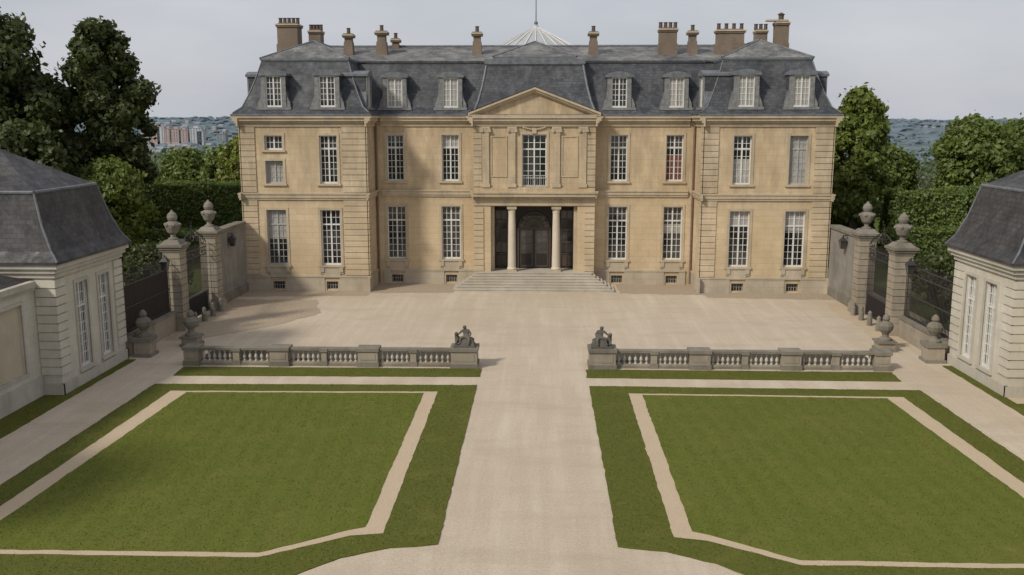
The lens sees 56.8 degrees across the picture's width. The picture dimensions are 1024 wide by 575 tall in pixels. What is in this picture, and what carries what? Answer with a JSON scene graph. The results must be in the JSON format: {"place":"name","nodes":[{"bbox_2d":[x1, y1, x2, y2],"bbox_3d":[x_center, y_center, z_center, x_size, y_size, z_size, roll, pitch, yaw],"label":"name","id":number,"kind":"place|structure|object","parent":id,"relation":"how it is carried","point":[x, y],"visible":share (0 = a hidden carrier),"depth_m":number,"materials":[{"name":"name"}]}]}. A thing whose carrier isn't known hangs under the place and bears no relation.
{"place":"outdoors","nodes":[
{"label":"outdoors","id":0,"kind":"place"},
{"bbox_2d":[0,392,423,552],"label":"lawn","id":1,"kind":"structure","parent":0,"point":[235,517],"depth_m":32.05,"materials":[{"name":"green plant"}]},
{"bbox_2d":[0,391,437,556],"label":"gravel path","id":2,"kind":"structure","parent":0,"point":[382,508],"depth_m":32.00,"materials":[{"name":"beige gravel"}]},
{"bbox_2d":[205,350,450,360],"bbox_3d":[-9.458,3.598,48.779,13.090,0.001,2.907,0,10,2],"label":"balusters","id":3,"kind":"object","parent":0,"point":[264,353],"visible":0.37,"depth_m":49.16,"materials":[{"name":"grey stone"}]},
{"bbox_2d":[0,269,1023,574],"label":"gravel court","id":4,"kind":"object","parent":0,"point":[528,495],"visible":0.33,"depth_m":43.62,"materials":[{"name":"beige gravel"}]},
{"bbox_2d":[0,149,130,418],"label":"gate lodge","id":5,"kind":"structure","parent":4,"relation":"on","point":[65,241],"depth_m":41.96,"materials":[{"name":"stone"}]},
{"bbox_2d":[0,359,135,438],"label":"grass edging","id":6,"kind":"object","parent":4,"relation":"on","point":[27,416],"depth_m":40.31,"materials":[{"name":"green plant"}]},
{"bbox_2d":[131,309,158,357],"bbox_3d":[-19.062,2.327,49.063,1.000,2.420,1.000,0,10,2],"label":"stone vase","id":7,"kind":"object","parent":4,"relation":"on","point":[144,342],"visible":1,"depth_m":48.78,"materials":[{"name":"grey stone"}]},
{"bbox_2d":[123,256,175,355],"bbox_3d":[-19.777,0.852,51.594,0.640,4.450,5.895,0,10,2],"label":"iron railing","id":8,"kind":"object","parent":4,"relation":"on","point":[149,294],"visible":0.84,"depth_m":51.67,"materials":[{"name":"metal"}]},
{"bbox_2d":[156,210,190,330],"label":"gate pier","id":9,"kind":"structure","parent":4,"relation":"on","point":[173,248],"depth_m":54.50,"materials":[{"name":"stone"}]},
{"bbox_2d":[154,254,169,270],"bbox_3d":[-19.445,-1.396,52.586,0.802,0.914,0.480,0,10,2],"label":"wall lantern","id":10,"kind":"object","parent":9,"relation":"attached to","point":[164,261],"depth_m":52.47,"materials":[{"name":"metal"}]},
{"bbox_2d":[184,226,209,315],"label":"wrought iron gate","id":11,"kind":"structure","parent":9,"relation":"attached to","point":[198,301],"depth_m":58.69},
{"bbox_2d":[194,200,226,310],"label":"gate pier","id":12,"kind":"structure","parent":4,"relation":"on","point":[210,232],"depth_m":60.40,"materials":[{"name":"stone"}]},
{"bbox_2d":[220,221,248,302],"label":"garden wall","id":13,"kind":"structure","parent":4,"relation":"on","point":[234,273],"depth_m":64.95,"materials":[{"name":"stone"}]},
{"bbox_2d":[228,233,235,245],"bbox_3d":[-18.945,-3.236,63.624,0.802,0.914,0.480,0,10,2],"label":"wall lantern","id":14,"kind":"object","parent":13,"relation":"attached to","point":[232,239],"depth_m":63.50,"materials":[{"name":"metal"}]},
{"bbox_2d":[0,384,476,574],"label":"grass verge","id":15,"kind":"object","parent":4,"relation":"on","point":[148,567],"depth_m":29.85,"materials":[{"name":"green plant"}]},
{"bbox_2d":[163,299,320,340],"bbox_3d":[-15.764,1.878,58.545,7.242,0.001,12.585,0,10,2],"label":"cobbled gateway","id":16,"kind":"object","parent":4,"relation":"on","point":[236,315],"visible":0.76,"depth_m":59.26,"materials":[{"name":"beige stone"}]},
{"bbox_2d":[202,307,206,321],"bbox_3d":[-18.697,1.605,57.559,0.320,0.900,0.304,0,10,2],"label":"stone bollard","id":17,"kind":"object","parent":16,"relation":"on","point":[204,315],"visible":1,"depth_m":57.45,"materials":[{"name":"grey stone"}]},
{"bbox_2d":[210,302,215,315],"bbox_3d":[-18.650,1.345,59.036,0.320,0.900,0.304,0,10,2],"label":"stone bollard","id":18,"kind":"object","parent":16,"relation":"on","point":[212,311],"visible":1,"depth_m":58.93,"materials":[{"name":"grey stone"}]},
{"bbox_2d":[218,298,223,311],"bbox_3d":[-18.603,1.085,60.513,0.320,0.900,0.304,0,10,2],"label":"stone bollard","id":19,"kind":"object","parent":16,"relation":"on","point":[220,306],"visible":1,"depth_m":60.41,"materials":[{"name":"grey stone"}]},
{"bbox_2d":[174,366,481,376],"bbox_3d":[-8.882,4.105,45.881,14.761,0.050,1.685,0,10,2],"label":"grass strip","id":20,"kind":"object","parent":4,"relation":"on","point":[320,370],"depth_m":45.74,"materials":[{"name":"green plant"}]},
{"bbox_2d":[181,343,479,368],"bbox_3d":[-9.012,3.366,47.200,14.737,1.020,1.240,0,10,2],"label":"stone balustrade","id":21,"kind":"object","parent":4,"relation":"on","point":[278,355],"visible":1,"depth_m":47.02,"materials":[{"name":"grey stone"}]},
{"bbox_2d":[179,309,203,346],"bbox_3d":[-17.391,2.159,51.317,1.000,1.970,1.000,0,10,2],"label":"stone vase","id":22,"kind":"object","parent":21,"relation":"on","point":[190,322],"visible":0.95,"depth_m":51.05,"materials":[{"name":"grey stone"}]},
{"bbox_2d":[453,325,475,347],"bbox_3d":[-2.344,2.380,46.815,1.040,1.054,0.800,0,10,2],"label":"putto and sphinx statue","id":23,"kind":"object","parent":21,"relation":"on","point":[465,340],"visible":1,"depth_m":46.62,"materials":[{"name":"stone"}]},
{"bbox_2d":[239,283,454,296],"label":"cobbled strip","id":24,"kind":"object","parent":4,"relation":"on","point":[409,288],"visible":0.85,"depth_m":67.62,"materials":[{"name":"beige stone"}]},
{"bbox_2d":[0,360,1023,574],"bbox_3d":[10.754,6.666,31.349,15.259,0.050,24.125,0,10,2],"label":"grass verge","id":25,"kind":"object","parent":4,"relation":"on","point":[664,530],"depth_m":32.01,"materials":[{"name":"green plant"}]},
{"bbox_2d":[629,393,1023,567],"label":"gravel path","id":26,"kind":"structure","parent":25,"relation":"on","point":[677,517],"depth_m":32.45,"materials":[{"name":"beige gravel"}]},
{"bbox_2d":[230,0,843,293],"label":"chateau","id":27,"kind":"structure","parent":4,"relation":"on","point":[535,158],"depth_m":68.17,"materials":[{"name":"stone"}]},
{"bbox_2d":[265,134,807,290],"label":"windows and doors","id":28,"kind":"structure","parent":27,"relation":"in","point":[533,224],"depth_m":69.32,"materials":[{"name":"white glass"}]},
{"bbox_2d":[616,284,834,299],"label":"cobbled strip","id":29,"kind":"object","parent":4,"relation":"on","point":[662,289],"visible":0.86,"depth_m":66.84,"materials":[{"name":"beige stone"}]},
{"bbox_2d":[587,344,892,371],"bbox_3d":[11.111,3.475,46.581,14.737,1.020,1.240,0,10,2],"label":"stone balustrade","id":30,"kind":"object","parent":4,"relation":"on","point":[699,358],"visible":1,"depth_m":46.34,"materials":[{"name":"grey stone"}]},
{"bbox_2d":[591,326,612,348],"bbox_3d":[4.423,2.417,46.607,1.040,1.054,0.800,0,10,2],"label":"putto and sphinx statue","id":31,"kind":"object","parent":30,"relation":"on","point":[599,341],"visible":1,"depth_m":46.42,"materials":[{"name":"stone"}]},
{"bbox_2d":[872,314,897,351],"bbox_3d":[19.790,2.361,50.173,1.000,1.970,1.000,0,10,2],"label":"stone vase","id":32,"kind":"object","parent":30,"relation":"on","point":[885,327],"visible":0.97,"depth_m":49.90,"materials":[{"name":"grey stone"}]},
{"bbox_2d":[586,370,901,381],"bbox_3d":[10.946,4.213,45.271,14.802,0.050,1.652,0,10,2],"label":"grass strip","id":33,"kind":"object","parent":4,"relation":"on","point":[880,376],"depth_m":45.20,"materials":[{"name":"green plant"}]},
{"bbox_2d":[827,225,854,306],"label":"garden wall","id":34,"kind":"structure","parent":4,"relation":"on","point":[840,274],"depth_m":63.70,"materials":[{"name":"stone"}]},
{"bbox_2d":[838,235,847,248],"bbox_3d":[21.957,-3.014,62.365,0.802,0.914,0.480,0,10,2],"label":"wall lantern","id":35,"kind":"object","parent":34,"relation":"attached to","point":[842,242],"depth_m":62.26,"materials":[{"name":"metal"}]},
{"bbox_2d":[848,201,881,314],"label":"gate pier","id":36,"kind":"structure","parent":4,"relation":"on","point":[865,235],"depth_m":59.14,"materials":[{"name":"stone"}]},
{"bbox_2d":[827,303,909,345],"bbox_3d":[21.050,2.114,57.203,1.757,0.001,12.238,0,10,2],"label":"cobbled gateway","id":37,"kind":"object","parent":4,"relation":"on","point":[844,313],"visible":0.68,"depth_m":57.20,"materials":[{"name":"beige stone"}]},
{"bbox_2d":[850,301,855,315],"bbox_3d":[21.377,1.302,59.282,0.320,0.900,0.304,0,10,2],"label":"stone bollard","id":38,"kind":"object","parent":37,"relation":"on","point":[853,309],"visible":1,"depth_m":59.17,"materials":[{"name":"beige stone"}]},
{"bbox_2d":[858,306,863,320],"bbox_3d":[21.330,1.562,57.806,0.320,0.900,0.304,0,10,2],"label":"stone bollard","id":39,"kind":"object","parent":37,"relation":"on","point":[861,315],"visible":1,"depth_m":57.70,"materials":[{"name":"beige stone"}]},
{"bbox_2d":[867,311,872,325],"bbox_3d":[21.283,1.821,56.329,0.320,0.900,0.304,0,10,2],"label":"stone bollard","id":40,"kind":"object","parent":37,"relation":"on","point":[869,319],"visible":1,"depth_m":56.23,"materials":[{"name":"beige stone"}]},
{"bbox_2d":[875,316,880,330],"bbox_3d":[21.237,2.081,54.852,0.320,0.900,0.304,0,10,2],"label":"stone bollard","id":41,"kind":"object","parent":37,"relation":"on","point":[878,321],"visible":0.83,"depth_m":54.75,"materials":[{"name":"beige stone"}]},
{"bbox_2d":[884,212,919,335],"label":"gate pier","id":42,"kind":"structure","parent":4,"relation":"on","point":[902,251],"depth_m":53.22,"materials":[{"name":"stone"}]},
{"bbox_2d":[865,226,891,320],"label":"wrought iron gate","id":43,"kind":"structure","parent":42,"relation":"attached to","point":[875,304],"depth_m":57.35,"materials":[{"name":"black metal"}]},
{"bbox_2d":[898,259,952,359],"bbox_3d":[22.003,1.078,50.308,0.640,4.450,5.895,0,10,2],"label":"iron railing","id":44,"kind":"object","parent":4,"relation":"on","point":[913,330],"visible":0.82,"depth_m":50.55,"materials":[{"name":"metal"}]},
{"bbox_2d":[905,258,920,274],"bbox_3d":[21.757,-1.173,51.318,0.802,0.914,0.480,0,10,2],"label":"wall lantern","id":45,"kind":"object","parent":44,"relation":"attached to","point":[910,265],"depth_m":51.22,"materials":[{"name":"metal"}]},
{"bbox_2d":[918,314,947,363],"bbox_3d":[21.318,2.546,47.821,1.000,2.420,1.000,0,10,2],"label":"stone vase","id":46,"kind":"object","parent":4,"relation":"on","point":[933,349],"visible":1,"depth_m":47.54,"materials":[{"name":"grey stone"}]},
{"bbox_2d":[943,366,1023,415],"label":"grass edging","id":47,"kind":"object","parent":4,"relation":"on","point":[984,388],"depth_m":42.54,"materials":[{"name":"green plant"}]},
{"bbox_2d":[945,170,1023,397],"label":"gate lodge","id":48,"kind":"structure","parent":4,"relation":"on","point":[985,243],"depth_m":43.48,"materials":[{"name":"stone"}]},
{"bbox_2d":[0,0,1023,119],"label":"sky","id":49,"kind":"structure","parent":0,"point":[930,59],"materials":[{"name":"grey"}]},
{"bbox_2d":[78,119,1002,330],"bbox_3d":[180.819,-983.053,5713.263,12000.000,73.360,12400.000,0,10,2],"label":"ground","id":50,"kind":"structure","parent":0,"point":[940,130],"depth_m":1150.23,"materials":[{"name":"green plant"}]},
{"bbox_2d":[0,7,82,153],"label":"tree","id":51,"kind":"object","parent":50,"relation":"on","point":[28,93],"visible":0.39,"depth_m":74.67,"materials":[{"name":"green plant"}]},
{"bbox_2d":[0,115,83,177],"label":"tree","id":52,"kind":"object","parent":50,"relation":"on","point":[33,141],"visible":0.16,"depth_m":70.36,"materials":[{"name":"green plant"}]},
{"bbox_2d":[53,15,161,261],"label":"tree","id":53,"kind":"object","parent":50,"relation":"on","point":[113,98],"visible":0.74,"depth_m":77.69,"materials":[{"name":"green plant"}]},
{"bbox_2d":[75,154,160,259],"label":"tree","id":54,"kind":"object","parent":50,"relation":"on","point":[119,182],"visible":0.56,"depth_m":74.04,"materials":[{"name":"green plant"}]},
{"bbox_2d":[121,258,159,311],"bbox_3d":[-23.164,0.150,58.280,3.746,3.919,4.288,0,10,2],"label":"shrub","id":55,"kind":"object","parent":50,"relation":"on","point":[127,264],"visible":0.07,"depth_m":57.58,"materials":[{"name":"green plant"}]},
{"bbox_2d":[150,124,159,144],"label":"apartment block","id":56,"kind":"structure","parent":50,"relation":"on","point":[155,141],"depth_m":2100.76,"materials":[{"name":"beige concrete"}]},
{"bbox_2d":[119,237,196,286],"bbox_3d":[-23.818,-1.113,63.688,4.772,4.536,4.439,0,10,2],"label":"shrub","id":57,"kind":"object","parent":50,"relation":"on","point":[144,253],"visible":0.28,"depth_m":62.42,"materials":[{"name":"green plant"}]},
{"bbox_2d":[157,125,166,143],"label":"apartment block","id":58,"kind":"structure","parent":50,"relation":"on","point":[162,134],"depth_m":2098.72,"materials":[{"name":"grey concrete"}]},
{"bbox_2d":[164,126,173,143],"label":"apartment block","id":59,"kind":"structure","parent":50,"relation":"on","point":[167,131],"depth_m":2098.57,"materials":[{"name":"beige concrete"}]},
{"bbox_2d":[140,226,202,258],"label":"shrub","id":60,"kind":"object","parent":50,"relation":"on","point":[163,234],"visible":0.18,"depth_m":81.64,"materials":[{"name":"green plant"}]},
{"bbox_2d":[170,127,181,144],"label":"apartment block","id":61,"kind":"structure","parent":50,"relation":"on","point":[175,136],"depth_m":2098.16,"materials":[{"name":"beige concrete"}]},
{"bbox_2d":[155,144,206,181],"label":"tree","id":62,"kind":"object","parent":50,"relation":"on","point":[185,163],"visible":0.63,"depth_m":122.28,"materials":[{"name":"green plant"}]},
{"bbox_2d":[179,128,189,143],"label":"apartment block","id":63,"kind":"structure","parent":50,"relation":"on","point":[184,137],"depth_m":2098.19,"materials":[{"name":"beige concrete"}]},
{"bbox_2d":[138,179,242,245],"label":"clipped hedge","id":64,"kind":"object","parent":50,"relation":"on","point":[185,200],"visible":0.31,"depth_m":91.10,"materials":[{"name":"green plant"}]},
{"bbox_2d":[189,126,203,142],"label":"apartment block","id":65,"kind":"structure","parent":50,"relation":"on","point":[194,130],"depth_m":2096.47,"materials":[{"name":"grey concrete"}]},
{"bbox_2d":[197,131,205,144],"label":"apartment block","id":66,"kind":"structure","parent":50,"relation":"on","point":[203,137],"depth_m":2098.10,"materials":[{"name":"grey concrete"}]},
{"bbox_2d":[198,144,228,182],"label":"tree","id":67,"kind":"object","parent":50,"relation":"on","point":[209,169],"visible":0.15,"depth_m":118.42,"materials":[{"name":"green plant"}]},
{"bbox_2d":[216,132,227,143],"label":"apartment block","id":68,"kind":"structure","parent":50,"relation":"on","point":[221,137],"depth_m":2095.82,"materials":[{"name":"grey concrete"}]},
{"bbox_2d":[215,133,241,181],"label":"tree","id":69,"kind":"object","parent":50,"relation":"on","point":[229,160],"visible":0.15,"depth_m":110.36,"materials":[{"name":"green plant"}]},
{"bbox_2d":[84,120,945,153],"bbox_3d":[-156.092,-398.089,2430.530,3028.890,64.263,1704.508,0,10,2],"label":"distant town","id":70,"kind":"object","parent":50,"relation":"on","point":[178,145],"visible":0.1,"depth_m":2800.85},
{"bbox_2d":[148,143,938,189],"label":"valley woodland","id":71,"kind":"object","parent":50,"relation":"on","point":[928,179],"depth_m":191.70,"materials":[{"name":"green plant"}]},
{"bbox_2d":[74,116,1023,187],"bbox_3d":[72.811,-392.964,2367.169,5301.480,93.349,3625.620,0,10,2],"label":"distant copses","id":72,"kind":"object","parent":50,"relation":"on","point":[227,122],"visible":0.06,"depth_m":2797.31,"materials":[{"name":"green plant"}]},
{"bbox_2d":[828,201,875,251],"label":"clipped hedge","id":73,"kind":"object","parent":50,"relation":"on","point":[835,220],"visible":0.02,"depth_m":87.45,"materials":[{"name":"green plant"}]},
{"bbox_2d":[830,82,900,229],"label":"tree","id":74,"kind":"object","parent":50,"relation":"on","point":[861,178],"visible":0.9,"depth_m":82.47,"materials":[{"name":"green plant"}]},
{"bbox_2d":[877,141,923,216],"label":"tree","id":75,"kind":"object","parent":50,"relation":"on","point":[904,172],"visible":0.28,"depth_m":117.48,"materials":[{"name":"green plant"}]},
{"bbox_2d":[879,223,958,262],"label":"clipped hedge","id":76,"kind":"object","parent":50,"relation":"on","point":[926,240],"visible":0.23,"depth_m":77.70,"materials":[{"name":"green plant"}]},
{"bbox_2d":[876,187,968,250],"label":"clipped hedge","id":77,"kind":"object","parent":50,"relation":"on","point":[933,206],"visible":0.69,"depth_m":83.17,"materials":[{"name":"green plant"}]},
{"bbox_2d":[911,246,949,301],"bbox_3d":[28.389,-0.760,62.003,4.930,4.436,4.554,6,12,32],"label":"shrub","id":78,"kind":"object","parent":50,"relation":"on","point":[929,257],"visible":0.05,"depth_m":61.88,"materials":[{"name":"green plant"}]},
{"bbox_2d":[917,249,956,316],"bbox_3d":[26.750,-0.275,57.271,4.363,5.110,4.563,7,12,36],"label":"shrub","id":79,"kind":"object","parent":50,"relation":"on","point":[945,262],"visible":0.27,"depth_m":56.77,"materials":[{"name":"green plant"}]},
{"bbox_2d":[936,265,954,329],"bbox_3d":[25.807,0.709,52.473,4.140,4.873,3.995,-4,11,-22],"label":"shrub","id":80,"kind":"object","parent":50,"relation":"on","point":[947,298],"visible":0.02,"depth_m":52.55,"materials":[{"name":"green plant"}]},
{"bbox_2d":[943,184,980,190],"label":"clipped hedge","id":81,"kind":"object","parent":50,"relation":"on","point":[949,187],"visible":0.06,"depth_m":92.35,"materials":[{"name":"green plant"}]},
{"bbox_2d":[954,185,979,213],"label":"clipped hedge","id":82,"kind":"object","parent":50,"relation":"on","point":[972,190],"visible":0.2,"depth_m":83.45,"materials":[{"name":"green plant"}]},
{"bbox_2d":[928,110,1023,189],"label":"tree","id":83,"kind":"object","parent":50,"relation":"on","point":[973,149],"visible":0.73,"depth_m":106.56,"materials":[{"name":"green plant"}]},
{"bbox_2d":[1001,113,1023,171],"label":"tree","id":84,"kind":"object","parent":50,"relation":"on","point":[1017,125],"visible":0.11,"depth_m":110.90,"materials":[{"name":"green plant"}]},
{"bbox_2d":[616,353,867,364],"bbox_3d":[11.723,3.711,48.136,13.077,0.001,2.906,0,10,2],"label":"balusters","id":85,"kind":"object","parent":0,"point":[806,357],"visible":0.32,"depth_m":48.54,"materials":[{"name":"grey stone"}]},
{"bbox_2d":[643,395,1023,563],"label":"lawn","id":86,"kind":"structure","parent":0,"point":[849,553],"depth_m":31.69,"materials":[{"name":"green plant"}]}
]}

